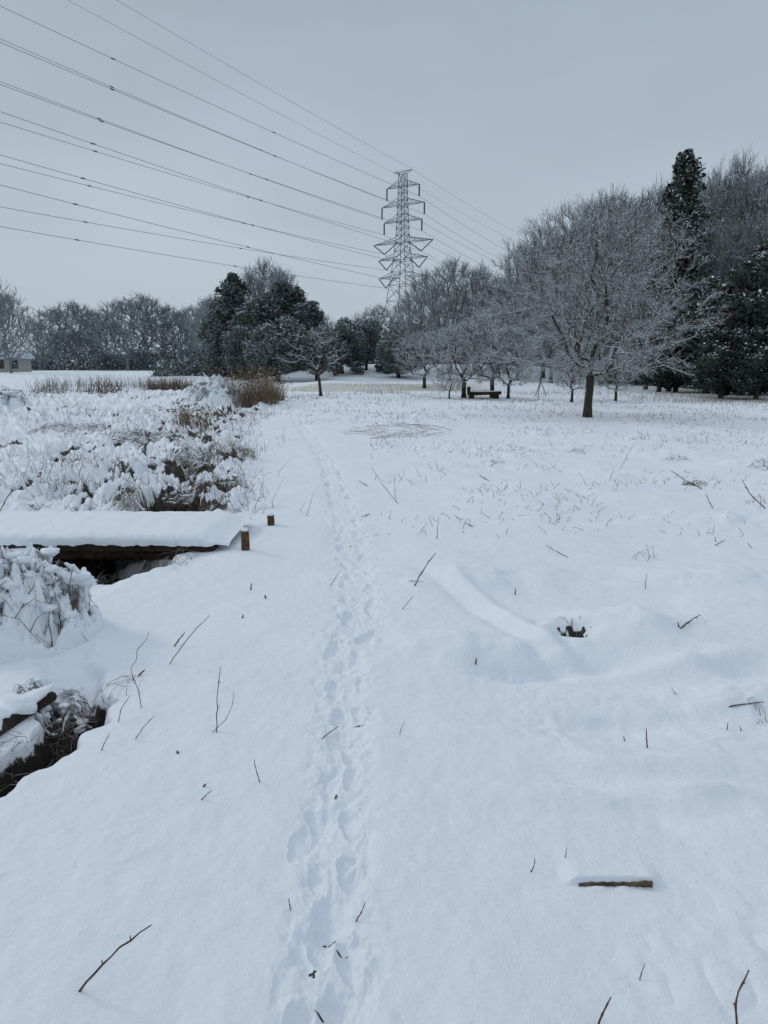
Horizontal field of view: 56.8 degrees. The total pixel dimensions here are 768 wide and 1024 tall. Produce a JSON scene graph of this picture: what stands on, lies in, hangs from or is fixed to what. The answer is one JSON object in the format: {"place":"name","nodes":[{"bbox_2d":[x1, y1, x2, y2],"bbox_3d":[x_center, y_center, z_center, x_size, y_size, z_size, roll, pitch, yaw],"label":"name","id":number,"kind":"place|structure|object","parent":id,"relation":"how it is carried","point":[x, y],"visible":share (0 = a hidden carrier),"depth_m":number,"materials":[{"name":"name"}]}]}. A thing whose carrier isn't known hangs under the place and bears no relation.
{"place":"outdoors","nodes":[
{"label":"outdoors","id":0,"kind":"place"},
{"bbox_2d":[90,560,169,584],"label":"water","id":1,"kind":"structure","parent":0,"point":[136,565],"depth_m":6.73,"materials":[{"name":"black liquid"}]},
{"bbox_2d":[0,326,767,1023],"bbox_3d":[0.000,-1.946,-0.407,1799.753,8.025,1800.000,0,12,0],"label":"ground","id":2,"kind":"structure","parent":0,"point":[450,812],"depth_m":3.25,"materials":[{"name":"snow"}]},
{"bbox_2d":[0,278,26,363],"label":"tree","id":3,"kind":"object","parent":2,"relation":"on","point":[5,316],"visible":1,"depth_m":92.60,"materials":[{"name":"plant"}]},
{"bbox_2d":[0,385,32,409],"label":"snowy bush","id":4,"kind":"object","parent":2,"relation":"on","point":[8,397],"visible":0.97,"depth_m":24.46,"materials":[{"name":"snow"}]},
{"bbox_2d":[0,350,34,371],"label":"garden shed","id":5,"kind":"structure","parent":2,"relation":"on","point":[23,365],"depth_m":108.19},
{"bbox_2d":[0,291,36,372],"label":"tree","id":6,"kind":"object","parent":2,"relation":"on","point":[25,337],"visible":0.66,"depth_m":97.22,"materials":[{"name":"plant"}]},
{"bbox_2d":[0,683,56,735],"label":"fallen log","id":7,"kind":"object","parent":2,"relation":"on","point":[16,709],"visible":1,"depth_m":3.31,"materials":[{"name":"brown wood"}]},
{"bbox_2d":[10,323,63,369],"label":"tree","id":8,"kind":"object","parent":2,"relation":"on","point":[36,344],"visible":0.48,"depth_m":135.60,"materials":[{"name":"plant"}]},
{"bbox_2d":[0,543,104,664],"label":"snowy bush","id":9,"kind":"object","parent":2,"relation":"on","point":[45,613],"visible":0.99,"depth_m":4.11,"materials":[{"name":"snow"}]},
{"bbox_2d":[13,675,96,756],"bbox_3d":[-1.656,1.003,3.584,0.423,0.346,0.435,0,12,0],"label":"snowy bush","id":10,"kind":"object","parent":2,"relation":"on","point":[42,716],"visible":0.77,"depth_m":3.56,"materials":[{"name":"plant"}]},
{"bbox_2d":[21,305,97,370],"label":"tree","id":11,"kind":"object","parent":2,"relation":"on","point":[52,314],"visible":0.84,"depth_m":132.26,"materials":[{"name":"plant"}]},
{"bbox_2d":[30,472,99,500],"bbox_3d":[-3.840,-0.292,8.708,0.834,0.393,0.933,7,14,32],"label":"snowy bush","id":12,"kind":"object","parent":2,"relation":"on","point":[56,481],"visible":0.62,"depth_m":8.58,"materials":[{"name":"snow"}]},
{"bbox_2d":[28,420,108,434],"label":"snowy bush","id":13,"kind":"object","parent":2,"relation":"on","point":[83,428],"visible":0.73,"depth_m":16.23,"materials":[{"name":"snow"}]},
{"bbox_2d":[45,300,101,369],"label":"tree","id":14,"kind":"object","parent":2,"relation":"on","point":[75,308],"visible":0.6,"depth_m":134.29,"materials":[{"name":"plant"}]},
{"bbox_2d":[69,307,117,369],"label":"tree","id":15,"kind":"object","parent":2,"relation":"on","point":[87,320],"visible":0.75,"depth_m":132.97,"materials":[{"name":"plant"}]},
{"bbox_2d":[0,331,204,369],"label":"distant thicket","id":16,"kind":"object","parent":2,"relation":"on","point":[108,365],"visible":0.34,"depth_m":137.47,"materials":[{"name":"plant"}]},
{"bbox_2d":[14,373,196,394],"bbox_3d":[-16.707,-8.010,43.669,10.498,1.321,21.416,-6,13,-26],"label":"reed strip","id":17,"kind":"object","parent":2,"relation":"on","point":[164,385],"visible":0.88,"depth_m":40.40,"materials":[{"name":"plant"}]},
{"bbox_2d":[89,313,126,369],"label":"tree","id":18,"kind":"object","parent":2,"relation":"on","point":[102,330],"visible":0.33,"depth_m":135.11,"materials":[{"name":"plant"}]},
{"bbox_2d":[0,515,219,790],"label":"ditch rushes","id":19,"kind":"object","parent":2,"relation":"on","point":[89,570],"visible":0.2,"depth_m":3.55,"materials":[{"name":"plant"}]},
{"bbox_2d":[78,925,151,991],"bbox_3d":[-0.694,1.148,1.800,0.242,0.270,0.007,2,12,10],"label":"dry twig","id":20,"kind":"object","parent":2,"relation":"on","point":[99,967],"visible":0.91,"depth_m":1.80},
{"bbox_2d":[81,297,159,369],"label":"tree","id":21,"kind":"object","parent":2,"relation":"on","point":[118,303],"visible":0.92,"depth_m":129.50,"materials":[{"name":"plant"}]},
{"bbox_2d":[0,511,251,560],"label":"footbridge","id":22,"kind":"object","parent":2,"relation":"on","point":[105,535],"visible":1,"depth_m":6.25,"materials":[{"name":"brown wood"}]},
{"bbox_2d":[108,479,150,511],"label":"snowy bush","id":23,"kind":"object","parent":2,"relation":"on","point":[119,492],"visible":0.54,"depth_m":7.81,"materials":[{"name":"snow"}]},
{"bbox_2d":[96,427,184,445],"bbox_3d":[-4.783,-1.489,14.239,1.847,0.430,1.630,0,12,0],"label":"snowy bush","id":24,"kind":"object","parent":2,"relation":"on","point":[130,433],"visible":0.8,"depth_m":14.04,"materials":[{"name":"snow"}]},
{"bbox_2d":[108,291,178,369],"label":"tree","id":25,"kind":"object","parent":2,"relation":"on","point":[146,304],"visible":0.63,"depth_m":132.22,"materials":[{"name":"plant"}]},
{"bbox_2d":[0,388,317,514],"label":"bank brush","id":26,"kind":"object","parent":2,"relation":"on","point":[221,498],"visible":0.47,"depth_m":11.85,"materials":[{"name":"plant"}]},
{"bbox_2d":[130,302,192,361],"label":"tree","id":27,"kind":"object","parent":2,"relation":"on","point":[162,342],"visible":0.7,"depth_m":132.26,"materials":[{"name":"plant"}]},
{"bbox_2d":[147,310,198,357],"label":"tree","id":28,"kind":"object","parent":2,"relation":"on","point":[178,336],"visible":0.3,"depth_m":133.97,"materials":[{"name":"plant"}]},
{"bbox_2d":[163,304,206,359],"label":"tree","id":29,"kind":"object","parent":2,"relation":"on","point":[185,313],"visible":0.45,"depth_m":130.32,"materials":[{"name":"plant"}]},
{"bbox_2d":[161,474,216,510],"bbox_3d":[-2.392,-0.194,8.653,0.687,0.552,0.680,0,12,0],"label":"snowy bush","id":30,"kind":"object","parent":2,"relation":"on","point":[182,497],"visible":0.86,"depth_m":8.54,"materials":[{"name":"snow"}]},
{"bbox_2d":[169,398,213,432],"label":"reed clump","id":31,"kind":"object","parent":2,"relation":"on","point":[189,415],"visible":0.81,"depth_m":18.28,"materials":[{"name":"plant"}]},
{"bbox_2d":[167,441,227,475],"bbox_3d":[-2.962,-0.855,11.378,1.010,0.575,0.931,0,12,0],"label":"snowy bush","id":32,"kind":"object","parent":2,"relation":"on","point":[203,456],"visible":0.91,"depth_m":11.22,"materials":[{"name":"snow"}]},
{"bbox_2d":[185,294,214,354],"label":"tree","id":33,"kind":"object","parent":2,"relation":"on","point":[197,315],"visible":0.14,"depth_m":115.17,"materials":[{"name":"plant"}]},
{"bbox_2d":[195,294,220,353],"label":"grove tree","id":34,"kind":"object","parent":2,"relation":"on","point":[207,305],"visible":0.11,"depth_m":80.42,"materials":[{"name":"grey plant"}]},
{"bbox_2d":[174,372,246,405],"bbox_3d":[-6.802,-4.826,28.291,2.625,1.446,2.625,0,12,0],"label":"snowy bush","id":35,"kind":"object","parent":2,"relation":"on","point":[204,388],"visible":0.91,"depth_m":27.56,"materials":[{"name":"snow"}]},
{"bbox_2d":[195,298,232,377],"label":"evergreen tree","id":36,"kind":"object","parent":2,"relation":"on","point":[204,327],"visible":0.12,"depth_m":74.71,"materials":[{"name":"green plant"}]},
{"bbox_2d":[191,271,251,378],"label":"conifer tree","id":37,"kind":"object","parent":2,"relation":"on","point":[231,291],"visible":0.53,"depth_m":72.31,"materials":[{"name":"green plant"}]},
{"bbox_2d":[218,324,265,379],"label":"evergreen tree","id":38,"kind":"object","parent":2,"relation":"on","point":[235,337],"visible":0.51,"depth_m":63.54,"materials":[{"name":"green plant"}]},
{"bbox_2d":[241,527,249,550],"bbox_3d":[-1.201,0.279,6.148,0.076,0.303,0.076,0,12,0],"label":"log post","id":39,"kind":"object","parent":2,"relation":"on","point":[245,543],"visible":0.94,"depth_m":6.11,"materials":[{"name":"brown wood"}]},
{"bbox_2d":[222,297,276,377],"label":"evergreen tree","id":40,"kind":"object","parent":2,"relation":"on","point":[247,317],"visible":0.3,"depth_m":68.56,"materials":[{"name":"green plant"}]},
{"bbox_2d":[215,363,286,407],"bbox_3d":[-5.194,-4.939,28.093,2.974,1.877,2.775,0,12,0],"label":"reed clump","id":41,"kind":"object","parent":2,"relation":"on","point":[248,391],"visible":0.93,"depth_m":27.68,"materials":[{"name":"plant"}]},
{"bbox_2d":[253,371,292,400],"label":"reed clump","id":42,"kind":"object","parent":2,"relation":"on","point":[282,397],"visible":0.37,"depth_m":30.03,"materials":[{"name":"plant"}]},
{"bbox_2d":[240,316,307,381],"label":"evergreen tree","id":43,"kind":"object","parent":2,"relation":"on","point":[270,345],"visible":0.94,"depth_m":58.95,"materials":[{"name":"green plant"}]},
{"bbox_2d":[239,256,308,376],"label":"grove tree","id":44,"kind":"object","parent":2,"relation":"on","point":[249,278],"visible":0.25,"depth_m":75.75,"materials":[{"name":"grey plant"}]},
{"bbox_2d":[257,299,300,375],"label":"conifer tree","id":45,"kind":"object","parent":2,"relation":"on","point":[270,304],"visible":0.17,"depth_m":69.02,"materials":[{"name":"green plant"}]},
{"bbox_2d":[252,263,305,300],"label":"grove tree","id":46,"kind":"object","parent":2,"relation":"on","point":[279,267],"visible":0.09,"depth_m":79.79,"materials":[{"name":"grey plant"}]},
{"bbox_2d":[258,280,310,373],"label":"evergreen tree","id":47,"kind":"object","parent":2,"relation":"on","point":[289,300],"visible":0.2,"depth_m":71.94,"materials":[{"name":"green plant"}]},
{"bbox_2d":[149,318,471,378],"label":"grove thicket","id":48,"kind":"object","parent":2,"relation":"on","point":[180,367],"visible":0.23,"depth_m":80.15,"materials":[{"name":"grey plant"}]},
{"bbox_2d":[273,327,347,395],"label":"tree","id":49,"kind":"object","parent":2,"relation":"on","point":[320,338],"visible":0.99,"depth_m":35.58,"materials":[{"name":"grey plant"}]},
{"bbox_2d":[292,300,330,358],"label":"evergreen tree","id":50,"kind":"object","parent":2,"relation":"on","point":[312,317],"visible":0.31,"depth_m":70.44,"materials":[{"name":"green plant"}]},
{"bbox_2d":[293,325,338,380],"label":"tree","id":51,"kind":"object","parent":2,"relation":"on","point":[303,366],"visible":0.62,"depth_m":59.68,"materials":[{"name":"green plant"}]},
{"bbox_2d":[324,316,368,373],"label":"evergreen tree","id":52,"kind":"object","parent":2,"relation":"on","point":[350,332],"visible":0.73,"depth_m":63.19,"materials":[{"name":"green plant"}]},
{"bbox_2d":[348,317,382,369],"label":"evergreen tree","id":53,"kind":"object","parent":2,"relation":"on","point":[371,330],"visible":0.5,"depth_m":65.17,"materials":[{"name":"green plant"}]},
{"bbox_2d":[349,303,400,343],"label":"grove tree","id":54,"kind":"object","parent":2,"relation":"on","point":[372,313],"visible":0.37,"depth_m":91.21,"materials":[{"name":"grey plant"}]},
{"bbox_2d":[344,422,449,438],"bbox_3d":[0.361,-1.969,17.047,2.597,0.213,2.870,7,14,31],"label":"straw heap","id":55,"kind":"object","parent":2,"relation":"on","point":[387,435],"visible":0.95,"depth_m":16.84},
{"bbox_2d":[375,339,421,377],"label":"evergreen tree","id":56,"kind":"object","parent":2,"relation":"on","point":[384,351],"visible":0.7,"depth_m":60.00,"materials":[{"name":"green plant"}]},
{"bbox_2d":[374,169,432,337],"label":"electricity pylon","id":57,"kind":"object","parent":2,"relation":"on","point":[404,259],"visible":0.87,"depth_m":214.86,"materials":[{"name":"metal"}]},
{"bbox_2d":[1,185,442,296],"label":"power line","id":58,"kind":"object","parent":57,"relation":"hanging from","point":[183,231],"visible":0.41,"depth_m":137.78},
{"bbox_2d":[1,122,445,266],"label":"power line","id":59,"kind":"object","parent":57,"relation":"hanging from","point":[199,182],"visible":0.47,"depth_m":153.76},
{"bbox_2d":[0,111,450,266],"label":"power line","id":60,"kind":"object","parent":57,"relation":"hanging from","point":[192,177],"visible":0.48,"depth_m":135.16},
{"bbox_2d":[1,155,464,289],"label":"power line","id":61,"kind":"object","parent":57,"relation":"hanging from","point":[191,208],"visible":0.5,"depth_m":138.94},
{"bbox_2d":[0,84,489,268],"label":"power line","id":62,"kind":"object","parent":57,"relation":"hanging from","point":[212,160],"visible":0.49,"depth_m":141.27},
{"bbox_2d":[1,39,495,261],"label":"power line","id":63,"kind":"object","parent":57,"relation":"hanging from","point":[211,129],"visible":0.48,"depth_m":151.49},
{"bbox_2d":[0,42,500,259],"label":"power line","id":64,"kind":"object","parent":57,"relation":"hanging from","point":[212,130],"visible":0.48,"depth_m":137.85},
{"bbox_2d":[1,6,513,254],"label":"power line","id":65,"kind":"object","parent":57,"relation":"hanging from","point":[220,108],"visible":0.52,"depth_m":141.13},
{"bbox_2d":[387,298,428,346],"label":"woodland tree","id":66,"kind":"object","parent":2,"relation":"on","point":[401,318],"visible":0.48,"depth_m":81.75,"materials":[{"name":"grey plant"}]},
{"bbox_2d":[392,269,456,364],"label":"woodland tree","id":67,"kind":"object","parent":2,"relation":"on","point":[405,301],"visible":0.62,"depth_m":68.82,"materials":[{"name":"grey plant"}]},
{"bbox_2d":[391,329,460,387],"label":"bare tree","id":68,"kind":"object","parent":2,"relation":"on","point":[422,366],"visible":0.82,"depth_m":44.14,"materials":[{"name":"grey plant"}]},
{"bbox_2d":[400,282,472,346],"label":"woodland tree","id":69,"kind":"object","parent":2,"relation":"on","point":[440,309],"visible":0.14,"depth_m":85.83,"materials":[{"name":"grey plant"}]},
{"bbox_2d":[430,365,466,398],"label":"bare tree","id":70,"kind":"object","parent":2,"relation":"on","point":[448,373],"visible":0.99,"depth_m":32.77,"materials":[{"name":"grey plant"}]},
{"bbox_2d":[410,252,490,364],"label":"woodland tree","id":71,"kind":"object","parent":2,"relation":"on","point":[450,275],"visible":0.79,"depth_m":62.63,"materials":[{"name":"grey plant"}]},
{"bbox_2d":[416,318,515,397],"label":"bare tree","id":72,"kind":"object","parent":2,"relation":"on","point":[455,360],"visible":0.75,"depth_m":32.68,"materials":[{"name":"grey plant"}]},
{"bbox_2d":[440,262,507,371],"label":"woodland tree","id":73,"kind":"object","parent":2,"relation":"on","point":[477,273],"visible":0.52,"depth_m":62.94,"materials":[{"name":"grey plant"}]},
{"bbox_2d":[467,387,500,398],"bbox_3d":[4.631,-5.471,32.928,1.510,0.656,0.575,0,12,0],"label":"bench","id":74,"kind":"object","parent":2,"relation":"on","point":[472,394],"visible":0.94,"depth_m":32.66,"materials":[{"name":"brown wood"}]},
{"bbox_2d":[450,304,546,397],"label":"bare tree","id":75,"kind":"object","parent":2,"relation":"on","point":[486,342],"visible":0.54,"depth_m":32.65,"materials":[{"name":"grey plant"}]},
{"bbox_2d":[471,337,540,398],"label":"bare tree","id":76,"kind":"object","parent":2,"relation":"on","point":[508,374],"visible":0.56,"depth_m":32.58,"materials":[{"name":"grey plant"}]},
{"bbox_2d":[476,239,552,368],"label":"woodland tree","id":77,"kind":"object","parent":2,"relation":"on","point":[510,253],"visible":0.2,"depth_m":66.47,"materials":[{"name":"grey plant"}]},
{"bbox_2d":[483,282,551,380],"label":"woodland tree","id":78,"kind":"object","parent":2,"relation":"on","point":[519,306],"visible":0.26,"depth_m":57.60,"materials":[{"name":"grey plant"}]},
{"bbox_2d":[291,383,766,402],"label":"grass verge","id":79,"kind":"object","parent":2,"relation":"on","point":[380,390],"depth_m":35.34,"materials":[{"name":"plant"}]},
{"bbox_2d":[298,391,767,536],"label":"field stubble","id":80,"kind":"object","parent":2,"relation":"on","point":[520,400],"visible":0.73,"depth_m":20.24,"materials":[{"name":"plant"}]},
{"bbox_2d":[502,223,588,377],"bbox_3d":[13.949,-18.315,62.238,8.733,13.715,8.384,-10,16,-41],"label":"woodland tree","id":81,"kind":"object","parent":2,"relation":"on","point":[534,288],"visible":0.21,"depth_m":60.90,"materials":[{"name":"grey plant"}]},
{"bbox_2d":[518,268,598,382],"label":"woodland tree","id":82,"kind":"object","parent":2,"relation":"on","point":[548,350],"visible":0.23,"depth_m":55.66,"materials":[{"name":"grey plant"}]},
{"bbox_2d":[546,346,605,401],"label":"bare tree","id":83,"kind":"object","parent":2,"relation":"on","point":[579,379],"visible":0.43,"depth_m":27.54,"materials":[{"name":"grey plant"}]},
{"bbox_2d":[536,215,620,384],"bbox_3d":[14.918,-16.099,54.490,6.932,13.195,6.977,2,12,10],"label":"woodland tree","id":84,"kind":"object","parent":2,"relation":"on","point":[580,312],"visible":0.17,"depth_m":53.08,"materials":[{"name":"grey plant"}]},
{"bbox_2d":[455,190,731,417],"bbox_3d":[5.816,-6.053,21.372,7.443,6.860,7.178,0,12,0],"label":"bare tree","id":85,"kind":"object","parent":2,"relation":"on","point":[597,338],"visible":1,"depth_m":20.61,"materials":[{"name":"grey plant"}]},
{"bbox_2d":[550,182,656,385],"bbox_3d":[16.497,-16.133,51.489,7.974,14.602,8.986,-2,12,-8],"label":"woodland tree","id":86,"kind":"object","parent":2,"relation":"on","point":[614,208],"visible":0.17,"depth_m":50.73,"materials":[{"name":"grey plant"}]},
{"bbox_2d":[482,288,747,391],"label":"undergrowth","id":87,"kind":"object","parent":2,"relation":"on","point":[686,386],"visible":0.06,"depth_m":64.21,"materials":[{"name":"grey plant"}]},
{"bbox_2d":[579,880,652,887],"bbox_3d":[0.719,1.157,2.225,0.228,0.041,0.058,0,12,0],"label":"wooden board","id":88,"kind":"object","parent":2,"relation":"on","point":[644,883],"visible":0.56,"depth_m":2.20,"materials":[{"name":"wood"}]},
{"bbox_2d":[593,354,646,400],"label":"bare tree","id":89,"kind":"object","parent":2,"relation":"on","point":[616,389],"visible":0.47,"depth_m":31.71,"materials":[{"name":"grey plant"}]},
{"bbox_2d":[594,186,668,385],"bbox_3d":[19.051,-16.147,51.756,7.389,14.507,6.585,2,12,9],"label":"woodland tree","id":90,"kind":"object","parent":2,"relation":"on","point":[653,214],"visible":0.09,"depth_m":50.62,"materials":[{"name":"grey plant"}]},
{"bbox_2d":[611,230,695,389],"bbox_3d":[16.796,-12.396,43.920,6.026,10.203,6.277,11,16,43],"label":"woodland tree","id":91,"kind":"object","parent":2,"relation":"on","point":[637,340],"visible":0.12,"depth_m":44.14,"materials":[{"name":"grey plant"}]},
{"bbox_2d":[627,327,684,391],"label":"evergreen tree","id":92,"kind":"object","parent":2,"relation":"on","point":[671,382],"visible":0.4,"depth_m":38.41,"materials":[{"name":"green plant"}]},
{"bbox_2d":[610,176,710,345],"bbox_3d":[19.526,-16.040,49.907,6.961,14.908,6.999,5,13,24],"label":"woodland tree","id":93,"kind":"object","parent":2,"relation":"on","point":[660,193],"visible":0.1,"depth_m":48.71,"materials":[{"name":"grey plant"}]},
{"bbox_2d":[627,148,717,391],"bbox_3d":[17.049,-13.643,41.100,4.880,13.713,7.148,0,12,0],"label":"conifer tree","id":94,"kind":"object","parent":2,"relation":"on","point":[686,177],"visible":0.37,"depth_m":39.88,"materials":[{"name":"green plant"}]},
{"bbox_2d":[649,295,697,391],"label":"evergreen tree","id":95,"kind":"object","parent":2,"relation":"on","point":[676,350],"visible":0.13,"depth_m":38.37,"materials":[{"name":"green plant"}]},
{"bbox_2d":[673,275,739,393],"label":"evergreen tree","id":96,"kind":"object","parent":2,"relation":"on","point":[691,343],"visible":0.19,"depth_m":36.33,"materials":[{"name":"green plant"}]},
{"bbox_2d":[656,160,758,281],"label":"woodland tree","id":97,"kind":"object","parent":2,"relation":"on","point":[725,188],"visible":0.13,"depth_m":46.03,"materials":[{"name":"grey plant"}]},
{"bbox_2d":[682,217,760,295],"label":"woodland tree","id":98,"kind":"object","parent":2,"relation":"on","point":[719,230],"visible":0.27,"depth_m":41.20,"materials":[{"name":"grey plant"}]},
{"bbox_2d":[689,327,761,398],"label":"evergreen tree","id":99,"kind":"object","parent":2,"relation":"on","point":[715,365],"visible":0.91,"depth_m":32.80,"materials":[{"name":"green plant"}]},
{"bbox_2d":[686,250,767,395],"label":"evergreen tree","id":100,"kind":"object","parent":2,"relation":"on","point":[748,309],"visible":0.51,"depth_m":33.29,"materials":[{"name":"green plant"}]},
{"bbox_2d":[693,142,767,281],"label":"woodland tree","id":101,"kind":"object","parent":2,"relation":"on","point":[742,173],"visible":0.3,"depth_m":44.38,"materials":[{"name":"grey plant"}]},
{"bbox_2d":[700,206,767,283],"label":"woodland tree","id":102,"kind":"object","parent":2,"relation":"on","point":[753,228],"visible":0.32,"depth_m":40.49,"materials":[{"name":"grey plant"}]},
{"bbox_2d":[715,155,767,282],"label":"woodland tree","id":103,"kind":"object","parent":2,"relation":"on","point":[762,184],"visible":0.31,"depth_m":42.83,"materials":[{"name":"grey plant"}]},
{"bbox_2d":[727,327,767,399],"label":"evergreen tree","id":104,"kind":"object","parent":2,"relation":"on","point":[756,386],"visible":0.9,"depth_m":31.87,"materials":[{"name":"green plant"}]},
{"bbox_2d":[739,178,767,266],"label":"woodland tree","id":105,"kind":"object","parent":2,"relation":"on","point":[754,220],"visible":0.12,"depth_m":43.07,"materials":[{"name":"grey plant"}]},
{"bbox_2d":[0,0,767,364],"label":"sky","id":106,"kind":"structure","parent":0,"point":[514,109],"materials":[{"name":"grey"}]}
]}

